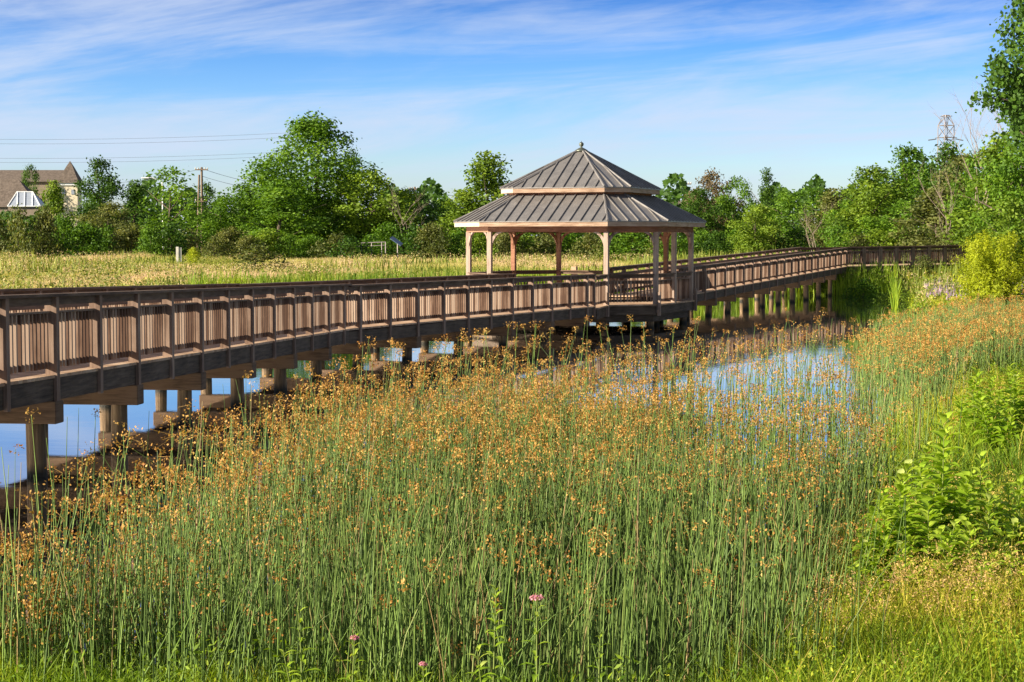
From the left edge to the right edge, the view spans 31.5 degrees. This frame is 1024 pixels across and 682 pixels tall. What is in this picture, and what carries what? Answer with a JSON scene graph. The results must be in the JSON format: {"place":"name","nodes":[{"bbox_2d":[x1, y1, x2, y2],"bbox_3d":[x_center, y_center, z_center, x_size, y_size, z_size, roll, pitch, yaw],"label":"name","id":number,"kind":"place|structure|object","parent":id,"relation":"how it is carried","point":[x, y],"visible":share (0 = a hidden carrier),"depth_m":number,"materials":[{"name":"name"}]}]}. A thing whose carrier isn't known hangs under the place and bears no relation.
{"place":"outdoors","nodes":[
{"label":"outdoors","id":0,"kind":"place"},
{"bbox_2d":[0,179,45,213],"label":"roof","id":1,"kind":"structure","parent":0,"point":[9,188],"depth_m":237.06,"materials":[{"name":"beige"}]},
{"bbox_2d":[0,161,82,226],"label":"building","id":2,"kind":"structure","parent":0,"point":[67,174],"depth_m":263.23,"materials":[{"name":"paint"}]},
{"bbox_2d":[0,295,912,681],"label":"water","id":3,"kind":"structure","parent":0,"point":[834,313],"depth_m":37.28,"materials":[{"name":"blue liquid"}]},
{"bbox_2d":[0,273,596,476],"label":"boardwalk","id":4,"kind":"structure","parent":3,"relation":"in","point":[118,349],"depth_m":32.88,"materials":[{"name":"brown wood"}]},
{"bbox_2d":[453,141,705,328],"bbox_3d":[2.199,-3.366,66.270,8.240,7.974,10.224,1,3,22],"label":"gazebo","id":5,"kind":"object","parent":4,"relation":"on","point":[581,189],"visible":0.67,"depth_m":64.63,"materials":[{"name":"brown wood"}]},
{"bbox_2d":[183,259,902,309],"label":"shore reeds","id":6,"kind":"object","parent":3,"relation":"in","point":[872,276],"visible":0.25,"depth_m":94.90,"materials":[{"name":"green plant"}]},
{"bbox_2d":[609,245,969,318],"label":"boardwalk","id":7,"kind":"structure","parent":3,"relation":"in","point":[726,281],"depth_m":87.81,"materials":[{"name":"brown wood"}]},
{"bbox_2d":[0,0,1023,235],"label":"sky","id":8,"kind":"structure","parent":0,"point":[801,90],"materials":[{"name":"blue"}]},
{"bbox_2d":[0,241,1023,681],"bbox_3d":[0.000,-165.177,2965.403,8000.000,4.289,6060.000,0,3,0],"label":"ground","id":9,"kind":"structure","parent":0,"point":[955,461],"depth_m":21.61,"materials":[{"name":"green plant"}]},
{"bbox_2d":[0,216,17,255],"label":"shrub","id":10,"kind":"object","parent":9,"relation":"on","point":[6,236],"visible":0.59,"depth_m":177.71,"materials":[{"name":"green plant"}]},
{"bbox_2d":[1,203,42,257],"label":"shrub","id":11,"kind":"object","parent":9,"relation":"on","point":[18,225],"visible":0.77,"depth_m":173.94,"materials":[{"name":"green plant"}]},
{"bbox_2d":[7,191,44,246],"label":"greenhouse","id":12,"kind":"object","parent":9,"relation":"on","point":[30,200],"visible":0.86,"depth_m":227.86,"materials":[{"name":"white paint"}]},
{"bbox_2d":[21,163,46,201],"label":"tree","id":13,"kind":"object","parent":9,"relation":"on","point":[27,183],"visible":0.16,"depth_m":260.69,"materials":[{"name":"green plant"}]},
{"bbox_2d":[25,205,66,257],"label":"shrub","id":14,"kind":"object","parent":9,"relation":"on","point":[43,222],"visible":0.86,"depth_m":175.07,"materials":[{"name":"green plant"}]},
{"bbox_2d":[33,179,77,250],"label":"tree","id":15,"kind":"object","parent":9,"relation":"on","point":[56,203],"visible":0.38,"depth_m":188.91,"materials":[{"name":"green plant"}]},
{"bbox_2d":[50,212,77,254],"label":"shrub","id":16,"kind":"object","parent":9,"relation":"on","point":[63,223],"visible":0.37,"depth_m":180.49,"materials":[{"name":"green plant"}]},
{"bbox_2d":[47,222,115,256],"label":"shrub","id":17,"kind":"object","parent":9,"relation":"on","point":[84,235],"visible":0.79,"depth_m":175.43,"materials":[{"name":"green plant"}]},
{"bbox_2d":[69,155,126,244],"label":"tree","id":18,"kind":"object","parent":9,"relation":"on","point":[108,186],"visible":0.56,"depth_m":203.53,"materials":[{"name":"green plant"}]},
{"bbox_2d":[71,201,142,252],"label":"tree","id":19,"kind":"object","parent":9,"relation":"on","point":[107,208],"visible":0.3,"depth_m":183.00,"materials":[{"name":"green plant"}]},
{"bbox_2d":[100,223,166,255],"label":"shrub","id":20,"kind":"object","parent":9,"relation":"on","point":[131,232],"visible":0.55,"depth_m":177.73,"materials":[{"name":"green plant"}]},
{"bbox_2d":[114,179,163,249],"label":"tree","id":21,"kind":"object","parent":9,"relation":"on","point":[131,195],"visible":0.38,"depth_m":202.84,"materials":[{"name":"green plant"}]},
{"bbox_2d":[132,223,168,256],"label":"shrub","id":22,"kind":"object","parent":9,"relation":"on","point":[148,232],"visible":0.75,"depth_m":174.90,"materials":[{"name":"green plant"}]},
{"bbox_2d":[145,219,192,257],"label":"shrub","id":23,"kind":"object","parent":9,"relation":"on","point":[170,230],"visible":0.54,"depth_m":177.31,"materials":[{"name":"green plant"}]},
{"bbox_2d":[126,165,214,251],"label":"tree","id":24,"kind":"object","parent":9,"relation":"on","point":[177,200],"visible":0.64,"depth_m":186.92,"materials":[{"name":"green plant"}]},
{"bbox_2d":[167,227,202,255],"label":"shrub","id":25,"kind":"object","parent":9,"relation":"on","point":[189,245],"visible":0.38,"depth_m":179.45,"materials":[{"name":"green plant"}]},
{"bbox_2d":[176,194,254,252],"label":"tree","id":26,"kind":"object","parent":9,"relation":"on","point":[220,203],"visible":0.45,"depth_m":194.11,"materials":[{"name":"green plant"}]},
{"bbox_2d":[200,235,234,257],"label":"shrub","id":27,"kind":"object","parent":9,"relation":"on","point":[211,247],"visible":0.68,"depth_m":172.18,"materials":[{"name":"green plant"}]},
{"bbox_2d":[204,225,250,256],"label":"shrub","id":28,"kind":"object","parent":9,"relation":"on","point":[224,235],"visible":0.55,"depth_m":178.98,"materials":[{"name":"green plant"}]},
{"bbox_2d":[206,181,275,250],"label":"tree","id":29,"kind":"object","parent":9,"relation":"on","point":[234,191],"visible":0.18,"depth_m":198.15,"materials":[{"name":"green plant"}]},
{"bbox_2d":[230,234,267,259],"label":"shrub","id":30,"kind":"object","parent":9,"relation":"on","point":[242,241],"visible":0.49,"depth_m":173.04,"materials":[{"name":"green plant"}]},
{"bbox_2d":[226,242,294,271],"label":"shrub","id":31,"kind":"object","parent":9,"relation":"on","point":[256,252],"visible":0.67,"depth_m":131.64,"materials":[{"name":"green plant"}]},
{"bbox_2d":[225,165,306,236],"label":"tree","id":32,"kind":"object","parent":9,"relation":"on","point":[243,200],"visible":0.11,"depth_m":196.36,"materials":[{"name":"green plant"}]},
{"bbox_2d":[248,228,298,259],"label":"shrub","id":33,"kind":"object","parent":9,"relation":"on","point":[270,235],"visible":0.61,"depth_m":174.88,"materials":[{"name":"green plant"}]},
{"bbox_2d":[237,187,332,251],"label":"tree","id":34,"kind":"object","parent":9,"relation":"on","point":[282,205],"visible":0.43,"depth_m":184.61,"materials":[{"name":"green plant"}]},
{"bbox_2d":[273,607,324,681],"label":"milkweed plant","id":35,"kind":"object","parent":9,"relation":"on","point":[301,656],"visible":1,"depth_m":10.10,"materials":[{"name":"green plant"}]},
{"bbox_2d":[287,233,331,259],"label":"shrub","id":36,"kind":"object","parent":9,"relation":"on","point":[307,241],"visible":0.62,"depth_m":177.32,"materials":[{"name":"green plant"}]},
{"bbox_2d":[235,110,394,252],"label":"tree","id":37,"kind":"object","parent":9,"relation":"on","point":[317,129],"visible":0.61,"depth_m":193.21,"materials":[{"name":"green plant"}]},
{"bbox_2d":[307,231,360,258],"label":"shrub","id":38,"kind":"object","parent":9,"relation":"on","point":[334,239],"visible":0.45,"depth_m":174.32,"materials":[{"name":"green plant"}]},
{"bbox_2d":[324,234,377,258],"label":"shrub","id":39,"kind":"object","parent":9,"relation":"on","point":[350,241],"visible":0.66,"depth_m":172.20,"materials":[{"name":"green plant"}]},
{"bbox_2d":[314,167,425,251],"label":"tree","id":40,"kind":"object","parent":9,"relation":"on","point":[363,223],"visible":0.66,"depth_m":190.22,"materials":[{"name":"green plant"}]},
{"bbox_2d":[354,232,389,257],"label":"shrub","id":41,"kind":"object","parent":9,"relation":"on","point":[371,236],"visible":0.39,"depth_m":177.24,"materials":[{"name":"green plant"}]},
{"bbox_2d":[364,221,407,255],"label":"shrub","id":42,"kind":"object","parent":9,"relation":"on","point":[389,231],"visible":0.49,"depth_m":180.29,"materials":[{"name":"green plant"}]},
{"bbox_2d":[378,187,440,249],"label":"tree","id":43,"kind":"object","parent":9,"relation":"on","point":[415,206],"visible":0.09,"depth_m":199.63,"materials":[{"name":"green plant"}]},
{"bbox_2d":[388,221,444,258],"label":"shrub","id":44,"kind":"object","parent":9,"relation":"on","point":[407,240],"visible":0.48,"depth_m":176.60,"materials":[{"name":"green plant"}]},
{"bbox_2d":[398,201,450,250],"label":"tree","id":45,"kind":"object","parent":9,"relation":"on","point":[436,208],"visible":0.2,"depth_m":192.73,"materials":[{"name":"green plant"}]},
{"bbox_2d":[405,221,458,259],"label":"shrub","id":46,"kind":"object","parent":9,"relation":"on","point":[428,232],"visible":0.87,"depth_m":174.92,"materials":[{"name":"green plant"}]},
{"bbox_2d":[442,227,485,259],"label":"shrub","id":47,"kind":"object","parent":9,"relation":"on","point":[458,236],"visible":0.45,"depth_m":177.44,"materials":[{"name":"green plant"}]},
{"bbox_2d":[434,188,494,256],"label":"tree","id":48,"kind":"object","parent":9,"relation":"on","point":[464,201],"visible":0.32,"depth_m":182.83,"materials":[{"name":"green plant"}]},
{"bbox_2d":[458,232,498,258],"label":"shrub","id":49,"kind":"object","parent":9,"relation":"on","point":[481,236],"visible":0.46,"depth_m":174.38,"materials":[{"name":"green plant"}]},
{"bbox_2d":[439,150,527,255],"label":"tree","id":50,"kind":"object","parent":9,"relation":"on","point":[484,185],"visible":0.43,"depth_m":184.73,"materials":[{"name":"green plant"}]},
{"bbox_2d":[0,245,973,308],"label":"meadow grass","id":51,"kind":"structure","parent":9,"relation":"on","point":[17,270],"depth_m":125.87,"materials":[{"name":"green plant"}]},
{"bbox_2d":[465,585,511,681],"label":"milkweed plant","id":52,"kind":"object","parent":9,"relation":"on","point":[494,637],"visible":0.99,"depth_m":10.12,"materials":[{"name":"green plant"}]},
{"bbox_2d":[0,149,1015,251],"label":"wood","id":53,"kind":"object","parent":9,"relation":"on","point":[434,190],"visible":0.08,"depth_m":217.20,"materials":[{"name":"green plant"}]},
{"bbox_2d":[493,232,528,257],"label":"shrub","id":54,"kind":"object","parent":9,"relation":"on","point":[504,242],"visible":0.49,"depth_m":177.33,"materials":[{"name":"green plant"}]},
{"bbox_2d":[0,290,1023,681],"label":"reed bed","id":55,"kind":"object","parent":9,"relation":"on","point":[426,526],"visible":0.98,"depth_m":13.73,"materials":[{"name":"green plant"}]},
{"bbox_2d":[517,593,554,681],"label":"milkweed plant","id":56,"kind":"object","parent":9,"relation":"on","point":[535,597],"visible":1,"depth_m":9.99,"materials":[{"name":"green plant"}]},
{"bbox_2d":[521,233,570,258],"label":"shrub","id":57,"kind":"object","parent":9,"relation":"on","point":[547,237],"visible":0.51,"depth_m":178.41,"materials":[{"name":"green plant"}]},
{"bbox_2d":[541,233,595,259],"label":"shrub","id":58,"kind":"object","parent":9,"relation":"on","point":[568,241],"visible":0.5,"depth_m":181.01,"materials":[{"name":"green plant"}]},
{"bbox_2d":[569,233,603,261],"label":"shrub","id":59,"kind":"object","parent":9,"relation":"on","point":[586,237],"visible":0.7,"depth_m":171.63,"materials":[{"name":"green plant"}]},
{"bbox_2d":[609,232,659,257],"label":"shrub","id":60,"kind":"object","parent":9,"relation":"on","point":[630,236],"visible":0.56,"depth_m":179.78,"materials":[{"name":"green plant"}]},
{"bbox_2d":[650,232,695,257],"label":"shrub","id":61,"kind":"object","parent":9,"relation":"on","point":[681,245],"visible":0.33,"depth_m":172.39,"materials":[{"name":"green plant"}]},
{"bbox_2d":[678,185,729,248],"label":"tree","id":62,"kind":"object","parent":9,"relation":"on","point":[711,223],"visible":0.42,"depth_m":188.98,"materials":[{"name":"green plant"}]},
{"bbox_2d":[682,230,730,256],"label":"shrub","id":63,"kind":"object","parent":9,"relation":"on","point":[697,238],"visible":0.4,"depth_m":178.70,"materials":[{"name":"green plant"}]},
{"bbox_2d":[682,166,746,233],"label":"tree","id":64,"kind":"object","parent":9,"relation":"on","point":[709,182],"visible":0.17,"depth_m":196.95,"materials":[{"name":"green plant"}]},
{"bbox_2d":[696,230,733,255],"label":"shrub","id":65,"kind":"object","parent":9,"relation":"on","point":[718,239],"visible":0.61,"depth_m":175.78,"materials":[{"name":"green plant"}]},
{"bbox_2d":[713,175,759,247],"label":"tree","id":66,"kind":"object","parent":9,"relation":"on","point":[727,202],"visible":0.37,"depth_m":192.70,"materials":[{"name":"green plant"}]},
{"bbox_2d":[725,202,781,255],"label":"tree","id":67,"kind":"object","parent":9,"relation":"on","point":[749,243],"visible":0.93,"depth_m":171.15,"materials":[{"name":"green plant"}]},
{"bbox_2d":[751,167,782,228],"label":"pine tree","id":68,"kind":"object","parent":9,"relation":"on","point":[766,193],"visible":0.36,"depth_m":204.16,"materials":[{"name":"green plant"}]},
{"bbox_2d":[744,189,809,247],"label":"tree","id":69,"kind":"object","parent":9,"relation":"on","point":[785,198],"visible":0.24,"depth_m":184.29,"materials":[{"name":"green plant"}]},
{"bbox_2d":[768,223,822,252],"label":"shrub","id":70,"kind":"object","parent":9,"relation":"on","point":[796,234],"visible":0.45,"depth_m":172.14,"materials":[{"name":"green plant"}]},
{"bbox_2d":[763,186,831,244],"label":"tree","id":71,"kind":"object","parent":9,"relation":"on","point":[807,193],"visible":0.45,"depth_m":180.80,"materials":[{"name":"green plant"}]},
{"bbox_2d":[798,187,856,250],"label":"tree","id":72,"kind":"object","parent":9,"relation":"on","point":[829,199],"visible":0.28,"depth_m":176.96,"materials":[{"name":"green plant"}]},
{"bbox_2d":[821,223,852,253],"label":"shrub","id":73,"kind":"object","parent":9,"relation":"on","point":[836,241],"visible":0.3,"depth_m":131.02,"materials":[{"name":"green plant"}]},
{"bbox_2d":[814,196,864,246],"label":"tree","id":74,"kind":"object","parent":9,"relation":"on","point":[842,206],"visible":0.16,"depth_m":159.39,"materials":[{"name":"green plant"}]},
{"bbox_2d":[840,276,881,297],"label":"shrub","id":75,"kind":"object","parent":9,"relation":"on","point":[863,281],"visible":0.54,"depth_m":97.89,"materials":[{"name":"green plant"}]},
{"bbox_2d":[841,231,880,261],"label":"shrub","id":76,"kind":"object","parent":9,"relation":"on","point":[860,239],"visible":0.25,"depth_m":132.71,"materials":[{"name":"green plant"}]},
{"bbox_2d":[836,539,886,619],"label":"milkweed plant","id":77,"kind":"object","parent":9,"relation":"on","point":[856,565],"visible":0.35,"depth_m":13.11,"materials":[{"name":"green plant"}]},
{"bbox_2d":[822,162,917,257],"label":"tree","id":78,"kind":"object","parent":9,"relation":"on","point":[868,201],"visible":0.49,"depth_m":148.99,"materials":[{"name":"green plant"}]},
{"bbox_2d":[842,499,908,602],"bbox_3d":[2.761,1.655,13.703,0.563,0.940,0.722,0,3,0],"label":"milkweed plant","id":79,"kind":"object","parent":9,"relation":"on","point":[880,527],"visible":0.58,"depth_m":13.66,"materials":[{"name":"green plant"}]},
{"bbox_2d":[852,228,904,258],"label":"shrub","id":80,"kind":"object","parent":9,"relation":"on","point":[875,239],"visible":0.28,"depth_m":134.65,"materials":[{"name":"green plant"}]},
{"bbox_2d":[854,198,934,257],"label":"tree","id":81,"kind":"object","parent":9,"relation":"on","point":[886,224],"visible":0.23,"depth_m":137.12,"materials":[{"name":"green plant"}]},
{"bbox_2d":[861,540,929,618],"bbox_3d":[2.766,1.782,13.057,0.559,0.696,0.388,0,3,0],"label":"milkweed plant","id":82,"kind":"object","parent":9,"relation":"on","point":[901,544],"visible":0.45,"depth_m":13.05,"materials":[{"name":"green plant"}]},
{"bbox_2d":[858,459,947,597],"bbox_3d":[2.939,1.497,13.866,0.779,1.169,0.711,-3,4,-38],"label":"milkweed plant","id":83,"kind":"object","parent":9,"relation":"on","point":[899,498],"visible":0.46,"depth_m":13.80,"materials":[{"name":"green plant"}]},
{"bbox_2d":[869,141,936,235],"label":"tree","id":84,"kind":"object","parent":9,"relation":"on","point":[903,153],"visible":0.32,"depth_m":153.69,"materials":[{"name":"green plant"}]},
{"bbox_2d":[888,440,952,549],"bbox_3d":[3.421,1.397,15.322,0.697,1.131,0.491,2,4,27],"label":"milkweed plant","id":85,"kind":"object","parent":9,"relation":"on","point":[925,448],"visible":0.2,"depth_m":15.28,"materials":[{"name":"green plant"}]},
{"bbox_2d":[885,187,966,263],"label":"tree","id":86,"kind":"object","parent":9,"relation":"on","point":[933,214],"visible":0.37,"depth_m":127.39,"materials":[{"name":"green plant"}]},
{"bbox_2d":[887,499,977,605],"bbox_3d":[3.115,1.626,13.478,0.712,0.862,0.561,0,3,0],"label":"milkweed plant","id":87,"kind":"object","parent":9,"relation":"on","point":[928,517],"visible":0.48,"depth_m":13.47,"materials":[{"name":"green plant"}]},
{"bbox_2d":[912,141,964,240],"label":"tree","id":88,"kind":"object","parent":9,"relation":"on","point":[946,154],"visible":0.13,"depth_m":149.04,"materials":[{"name":"green plant"}]},
{"bbox_2d":[893,411,987,569],"bbox_3d":[3.400,1.275,14.340,0.750,1.436,0.778,0,3,0],"label":"milkweed plant","id":89,"kind":"object","parent":9,"relation":"on","point":[959,495],"visible":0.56,"depth_m":14.30,"materials":[{"name":"green plant"}]},
{"bbox_2d":[928,115,962,165],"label":"pylon","id":90,"kind":"object","parent":9,"relation":"on","point":[944,137],"visible":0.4,"depth_m":342.91,"materials":[{"name":"metal"}]},
{"bbox_2d":[924,148,997,254],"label":"tree","id":91,"kind":"object","parent":9,"relation":"on","point":[951,176],"visible":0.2,"depth_m":129.32,"materials":[{"name":"green plant"}]},
{"bbox_2d":[922,521,1008,609],"bbox_3d":[3.360,1.685,13.316,0.564,0.720,0.517,-1,4,-23],"label":"milkweed plant","id":92,"kind":"object","parent":9,"relation":"on","point":[943,542],"visible":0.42,"depth_m":13.31,"materials":[{"name":"green plant"}]},
{"bbox_2d":[927,76,1003,209],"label":"bare tree","id":93,"kind":"object","parent":9,"relation":"on","point":[970,125],"visible":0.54,"depth_m":116.68,"materials":[{"name":"brown plant"}]},
{"bbox_2d":[936,144,1003,242],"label":"tree","id":94,"kind":"object","parent":9,"relation":"on","point":[959,203],"visible":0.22,"depth_m":123.25,"materials":[{"name":"green plant"}]},
{"bbox_2d":[945,450,1006,544],"bbox_3d":[3.997,1.419,15.498,0.591,0.950,0.587,3,4,39],"label":"milkweed plant","id":95,"kind":"object","parent":9,"relation":"on","point":[983,489],"visible":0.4,"depth_m":15.50,"materials":[{"name":"green plant"}]},
{"bbox_2d":[950,367,1008,444],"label":"milkweed plant","id":96,"kind":"object","parent":9,"relation":"on","point":[988,398],"visible":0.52,"depth_m":24.06,"materials":[{"name":"green plant"}]},
{"bbox_2d":[941,130,1023,249],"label":"tree","id":97,"kind":"object","parent":9,"relation":"on","point":[957,235],"visible":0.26,"depth_m":111.30,"materials":[{"name":"green plant"}]},
{"bbox_2d":[942,492,1023,580],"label":"milkweed plant","id":98,"kind":"object","parent":9,"relation":"on","point":[1000,532],"visible":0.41,"depth_m":13.70,"materials":[{"name":"green plant"}]},
{"bbox_2d":[949,229,1023,307],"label":"willow bush","id":99,"kind":"object","parent":9,"relation":"on","point":[998,279],"visible":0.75,"depth_m":57.53,"materials":[{"name":"yellow plant"}]},
{"bbox_2d":[954,0,1023,160],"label":"tree","id":100,"kind":"object","parent":9,"relation":"on","point":[1011,96],"visible":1,"depth_m":58.42,"materials":[{"name":"green plant"}]},
{"bbox_2d":[960,194,1023,271],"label":"tree","id":101,"kind":"object","parent":9,"relation":"on","point":[1012,207],"visible":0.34,"depth_m":95.57,"materials":[{"name":"green plant"}]},
{"bbox_2d":[965,122,1023,246],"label":"tree","id":102,"kind":"object","parent":9,"relation":"on","point":[1003,171],"visible":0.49,"depth_m":103.36,"materials":[{"name":"green plant"}]},
{"bbox_2d":[965,387,1023,460],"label":"milkweed plant","id":103,"kind":"object","parent":9,"relation":"on","point":[1001,433],"visible":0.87,"depth_m":22.56,"materials":[{"name":"green plant"}]},
{"bbox_2d":[968,550,1023,626],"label":"milkweed plant","id":104,"kind":"object","parent":9,"relation":"on","point":[1009,565],"visible":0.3,"depth_m":12.91,"materials":[{"name":"green plant"}]},
{"bbox_2d":[978,469,1023,570],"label":"milkweed plant","id":105,"kind":"object","parent":9,"relation":"on","point":[1008,490],"visible":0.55,"depth_m":14.30,"materials":[{"name":"green plant"}]},
{"bbox_2d":[991,362,1023,440],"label":"milkweed plant","id":106,"kind":"object","parent":9,"relation":"on","point":[1019,404],"visible":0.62,"depth_m":24.59,"materials":[{"name":"green plant"}]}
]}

